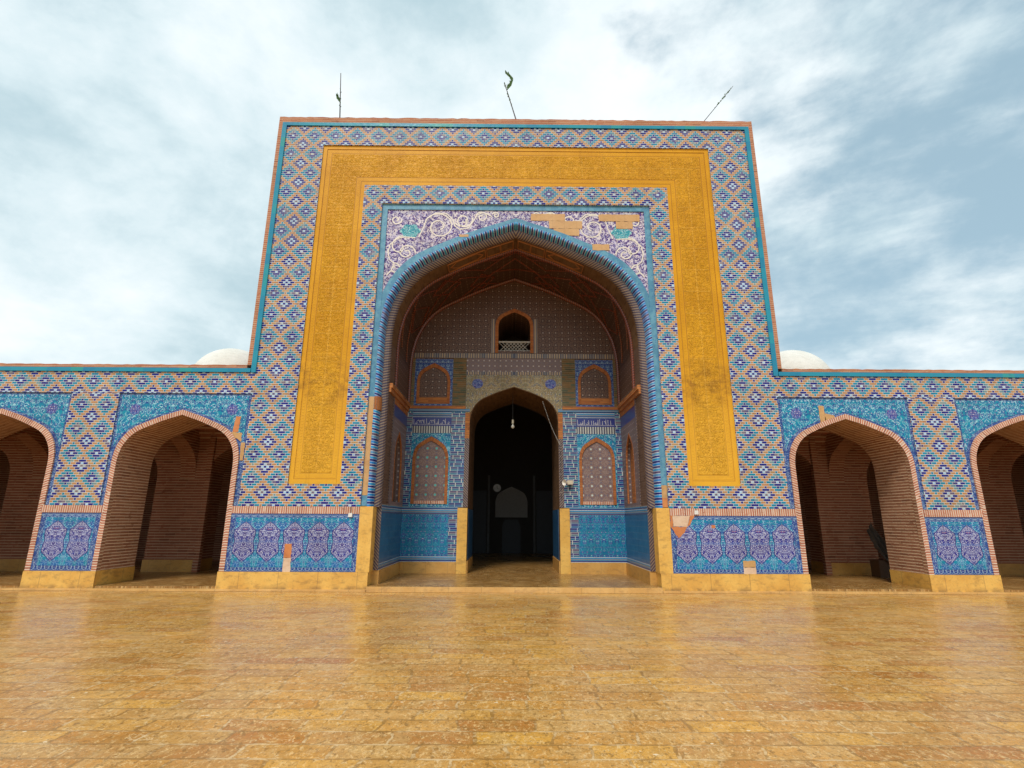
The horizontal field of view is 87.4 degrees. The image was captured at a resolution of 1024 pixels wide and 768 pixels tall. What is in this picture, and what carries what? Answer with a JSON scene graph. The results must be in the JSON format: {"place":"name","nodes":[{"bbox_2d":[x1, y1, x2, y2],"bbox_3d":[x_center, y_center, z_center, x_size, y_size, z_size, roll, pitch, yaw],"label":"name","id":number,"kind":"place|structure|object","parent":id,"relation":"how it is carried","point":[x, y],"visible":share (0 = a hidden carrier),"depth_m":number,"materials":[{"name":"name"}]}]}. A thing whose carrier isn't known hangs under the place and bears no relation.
{"place":"outdoors","nodes":[
{"label":"outdoors","id":0,"kind":"place"},
{"bbox_2d":[0,590,1023,767],"bbox_3d":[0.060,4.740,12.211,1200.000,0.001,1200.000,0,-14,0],"label":"courtyard ground","id":1,"kind":"structure","parent":0,"point":[169,679],"depth_m":5.50,"materials":[{"name":"beige stone"}]},
{"bbox_2d":[0,560,219,588],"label":"arcade floor","id":2,"kind":"structure","parent":1,"relation":"on","point":[204,579],"depth_m":13.36,"materials":[{"name":"beige stone"}]},
{"bbox_2d":[0,348,254,587],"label":"arcade","id":3,"kind":"object","parent":2,"relation":"on","point":[110,473],"visible":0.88,"depth_m":13.32,"materials":[{"name":"tile"}]},
{"bbox_2d":[0,588,365,591],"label":"paving kerb","id":4,"kind":"structure","parent":1,"relation":"on","point":[185,589],"depth_m":12.05,"materials":[{"name":"stone"}]},
{"bbox_2d":[215,117,811,590],"bbox_3d":[0.041,0.150,19.956,13.580,12.700,12.835,0,-14,0],"label":"gateway","id":5,"kind":"object","parent":1,"relation":"on","point":[441,305],"visible":1,"depth_m":14.59,"materials":[{"name":"tile"}]},
{"bbox_2d":[336,73,341,117],"bbox_3d":[-5.101,-8.395,15.805,0.236,1.862,0.098,0,-14,0],"label":"roof stalk","id":6,"kind":"object","parent":5,"relation":"on","point":[338,98],"visible":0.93,"depth_m":15.79,"materials":[{"name":"grey metal"}]},
{"bbox_2d":[493,484,500,491],"bbox_3d":[-0.692,4.824,24.868,0.370,0.370,0.068,0,-14,0],"label":"wall clock","id":7,"kind":"object","parent":5,"relation":"attached to","point":[496,487],"depth_m":24.84,"materials":[{"name":"metal"}]},
{"bbox_2d":[504,70,515,118],"bbox_3d":[-0.016,-8.431,15.857,0.462,2.015,0.105,0,-14,0],"label":"roof stalk","id":8,"kind":"object","parent":5,"relation":"on","point":[510,81],"visible":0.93,"depth_m":15.95,"materials":[{"name":"grey metal"}]},
{"bbox_2d":[498,336,529,350],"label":"railing","id":9,"kind":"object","parent":5,"relation":"in","point":[513,343],"depth_m":16.84,"materials":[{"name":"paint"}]},
{"bbox_2d":[543,403,560,467],"bbox_3d":[1.181,1.926,15.893,0.532,2.874,0.039,0,-14,0],"label":"light cable","id":10,"kind":"object","parent":5,"relation":"attached to","point":[556,437],"visible":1,"depth_m":15.93,"materials":[{"name":"metal"}]},
{"bbox_2d":[562,480,572,489],"bbox_3d":[1.637,2.935,15.609,0.320,0.293,0.188,7,-16,-26],"label":"horn speaker","id":11,"kind":"object","parent":5,"relation":"attached to","point":[567,482],"visible":1,"depth_m":15.60},
{"bbox_2d":[704,86,732,120],"bbox_3d":[6.002,-8.165,15.829,1.215,1.552,0.070,0,-14,0],"label":"roof stalk","id":12,"kind":"object","parent":5,"relation":"on","point":[718,103],"visible":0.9,"depth_m":15.86,"materials":[{"name":"metal"}]},
{"bbox_2d":[367,553,661,587],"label":"iwan floor","id":13,"kind":"structure","parent":1,"relation":"on","point":[511,570],"depth_m":14.11,"materials":[{"name":"beige stone"}]},
{"bbox_2d":[366,587,662,592],"bbox_3d":[0.061,4.649,12.096,6.680,0.113,0.061,0,-14,0],"label":"step","id":14,"kind":"object","parent":1,"relation":"on","point":[514,590],"visible":1,"depth_m":12.07,"materials":[{"name":"stone"}]},
{"bbox_2d":[663,591,1023,594],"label":"paving kerb","id":15,"kind":"structure","parent":1,"relation":"on","point":[857,592],"depth_m":12.15,"materials":[{"name":"stone"}]},
{"bbox_2d":[808,564,1023,591],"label":"arcade floor","id":16,"kind":"structure","parent":1,"relation":"on","point":[821,582],"depth_m":13.40,"materials":[{"name":"beige stone"}]},
{"bbox_2d":[774,350,1023,591],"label":"arcade","id":17,"kind":"object","parent":16,"relation":"on","point":[928,465],"visible":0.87,"depth_m":13.44,"materials":[{"name":"tile"}]},
{"bbox_2d":[0,0,1023,370],"label":"sky","id":18,"kind":"structure","parent":0,"point":[138,138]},
{"bbox_2d":[867,515,890,577],"bbox_3d":[10.399,4.500,15.213,0.748,1.862,0.461,0,-14,0],"label":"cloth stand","id":19,"kind":"object","parent":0,"point":[880,568],"visible":0.78,"depth_m":15.03,"materials":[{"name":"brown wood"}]}
]}

